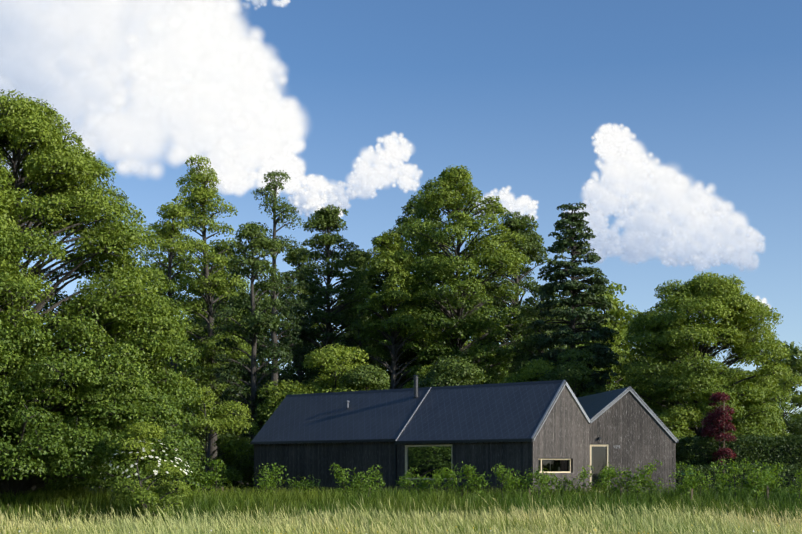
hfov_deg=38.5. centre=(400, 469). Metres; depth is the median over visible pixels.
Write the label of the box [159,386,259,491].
small maple tree
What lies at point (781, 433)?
bush
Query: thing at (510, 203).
cloud
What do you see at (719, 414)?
purple column tree
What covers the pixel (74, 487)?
bush
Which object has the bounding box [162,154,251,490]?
slim tree
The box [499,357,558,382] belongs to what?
edge bush
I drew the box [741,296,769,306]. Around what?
cloud
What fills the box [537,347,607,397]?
edge bush
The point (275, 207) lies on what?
sparse tree
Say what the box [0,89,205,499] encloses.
tree
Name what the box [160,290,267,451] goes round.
tree
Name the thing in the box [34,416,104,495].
bush
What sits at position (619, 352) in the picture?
tree
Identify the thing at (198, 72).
cloud
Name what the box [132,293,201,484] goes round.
tree
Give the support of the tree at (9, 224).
on the ground at (350, 514)
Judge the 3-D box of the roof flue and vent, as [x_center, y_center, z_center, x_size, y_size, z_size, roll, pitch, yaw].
[-0.927,-3.649,54.114,4.035,1.449,0.298,0,0,30]
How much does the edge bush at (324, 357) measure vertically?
8.503 m
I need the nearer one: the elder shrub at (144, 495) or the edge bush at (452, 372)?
the elder shrub at (144, 495)
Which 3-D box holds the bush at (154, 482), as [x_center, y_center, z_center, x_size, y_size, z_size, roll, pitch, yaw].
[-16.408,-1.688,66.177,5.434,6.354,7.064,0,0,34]
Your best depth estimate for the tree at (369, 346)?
97.40 m
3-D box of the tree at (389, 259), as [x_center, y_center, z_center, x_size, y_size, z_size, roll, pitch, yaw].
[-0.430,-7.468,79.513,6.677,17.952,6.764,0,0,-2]
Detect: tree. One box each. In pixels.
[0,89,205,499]
[0,178,101,479]
[64,275,204,494]
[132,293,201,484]
[137,195,206,492]
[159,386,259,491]
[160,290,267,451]
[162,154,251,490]
[183,239,267,487]
[210,222,296,491]
[233,280,308,386]
[246,170,308,413]
[260,246,325,389]
[284,204,371,392]
[288,304,384,387]
[288,313,332,361]
[331,249,389,374]
[349,231,443,390]
[372,197,469,387]
[378,164,530,387]
[396,286,502,386]
[462,273,512,368]
[470,210,563,372]
[508,284,576,381]
[528,202,620,397]
[548,305,592,351]
[552,281,653,395]
[582,328,647,391]
[611,271,793,445]
[614,318,687,421]
[701,392,736,472]
[704,367,773,414]
[731,366,801,445]
[740,341,801,430]
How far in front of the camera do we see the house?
51.00 m
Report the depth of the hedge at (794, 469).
52.33 m
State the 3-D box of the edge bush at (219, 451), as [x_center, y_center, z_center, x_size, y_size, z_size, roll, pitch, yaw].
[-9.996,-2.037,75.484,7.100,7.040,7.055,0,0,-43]
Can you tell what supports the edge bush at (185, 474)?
on the ground at (350, 514)
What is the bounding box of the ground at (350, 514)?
[1,480,801,533]
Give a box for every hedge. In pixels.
[676,433,801,473]
[676,461,801,493]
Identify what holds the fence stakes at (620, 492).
on the ground at (350, 514)
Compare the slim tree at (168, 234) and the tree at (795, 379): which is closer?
the slim tree at (168, 234)
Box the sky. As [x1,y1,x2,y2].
[8,0,801,432]
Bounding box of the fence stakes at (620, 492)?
[221,485,768,507]
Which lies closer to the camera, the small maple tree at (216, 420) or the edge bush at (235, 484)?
the small maple tree at (216, 420)
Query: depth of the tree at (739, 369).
116.69 m
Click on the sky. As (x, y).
(516, 94)
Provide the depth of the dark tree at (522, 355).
76.07 m
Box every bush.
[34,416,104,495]
[46,426,107,494]
[87,472,171,493]
[88,417,182,489]
[148,384,230,489]
[154,416,204,487]
[196,436,248,489]
[199,387,274,487]
[227,379,324,487]
[279,343,373,400]
[333,364,390,391]
[403,364,434,388]
[418,355,486,387]
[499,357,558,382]
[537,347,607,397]
[657,403,703,445]
[700,412,756,438]
[751,417,789,445]
[778,416,801,445]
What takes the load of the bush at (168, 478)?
on the ground at (350, 514)
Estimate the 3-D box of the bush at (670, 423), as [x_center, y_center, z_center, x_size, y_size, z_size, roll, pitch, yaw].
[14.994,-1.119,64.385,5.551,5.211,4.990,0,0,-2]
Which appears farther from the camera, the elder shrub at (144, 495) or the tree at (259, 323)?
the tree at (259, 323)
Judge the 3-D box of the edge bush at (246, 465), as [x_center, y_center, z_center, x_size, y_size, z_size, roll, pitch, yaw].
[-6.290,-1.752,63.328,6.675,6.457,5.780,0,0,-2]
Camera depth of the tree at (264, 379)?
101.69 m
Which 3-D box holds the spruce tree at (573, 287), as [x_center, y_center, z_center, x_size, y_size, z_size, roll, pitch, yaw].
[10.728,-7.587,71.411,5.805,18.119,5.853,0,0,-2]
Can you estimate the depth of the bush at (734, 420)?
66.30 m
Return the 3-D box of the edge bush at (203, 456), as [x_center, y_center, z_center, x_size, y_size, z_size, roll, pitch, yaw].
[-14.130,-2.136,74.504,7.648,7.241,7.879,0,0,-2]
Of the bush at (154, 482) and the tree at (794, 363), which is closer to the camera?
the bush at (154, 482)
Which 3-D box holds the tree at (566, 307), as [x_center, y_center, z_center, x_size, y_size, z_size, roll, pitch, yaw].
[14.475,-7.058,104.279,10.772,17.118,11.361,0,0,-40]
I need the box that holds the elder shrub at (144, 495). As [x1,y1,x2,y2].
[105,421,192,524]
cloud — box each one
[0,0,343,216]
[243,0,289,9]
[288,132,421,216]
[473,186,537,220]
[563,123,764,271]
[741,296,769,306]
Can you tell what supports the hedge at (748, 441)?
on the ground at (350, 514)
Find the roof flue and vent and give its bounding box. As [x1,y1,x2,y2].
[345,375,418,408]
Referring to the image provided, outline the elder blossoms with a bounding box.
[100,441,191,478]
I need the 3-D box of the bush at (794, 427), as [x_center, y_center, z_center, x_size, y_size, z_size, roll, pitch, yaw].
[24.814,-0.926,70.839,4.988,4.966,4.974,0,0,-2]
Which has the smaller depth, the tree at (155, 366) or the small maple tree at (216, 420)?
the tree at (155, 366)
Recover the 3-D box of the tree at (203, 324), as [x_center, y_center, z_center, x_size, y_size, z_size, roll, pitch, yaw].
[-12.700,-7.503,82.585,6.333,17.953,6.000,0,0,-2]
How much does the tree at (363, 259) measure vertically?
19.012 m
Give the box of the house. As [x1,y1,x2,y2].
[250,380,678,499]
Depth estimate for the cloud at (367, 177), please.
2724.77 m
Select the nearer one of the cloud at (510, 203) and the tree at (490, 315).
the tree at (490, 315)
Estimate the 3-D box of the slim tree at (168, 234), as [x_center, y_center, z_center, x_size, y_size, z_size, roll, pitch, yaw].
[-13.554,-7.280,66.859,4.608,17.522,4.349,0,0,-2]
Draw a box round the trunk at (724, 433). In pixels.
[723,400,724,473]
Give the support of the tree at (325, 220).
on the ground at (350, 514)
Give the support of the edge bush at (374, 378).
on the ground at (350, 514)
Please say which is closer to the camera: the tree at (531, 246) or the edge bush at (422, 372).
the edge bush at (422, 372)
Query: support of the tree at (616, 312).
on the ground at (350, 514)
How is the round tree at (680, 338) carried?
on the ground at (350, 514)
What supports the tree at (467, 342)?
on the ground at (350, 514)
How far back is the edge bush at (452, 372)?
64.15 m
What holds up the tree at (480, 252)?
on the ground at (350, 514)
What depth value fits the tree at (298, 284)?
92.78 m
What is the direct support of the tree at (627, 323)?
on the ground at (350, 514)
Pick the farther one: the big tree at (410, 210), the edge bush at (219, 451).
the big tree at (410, 210)
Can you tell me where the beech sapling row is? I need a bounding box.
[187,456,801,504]

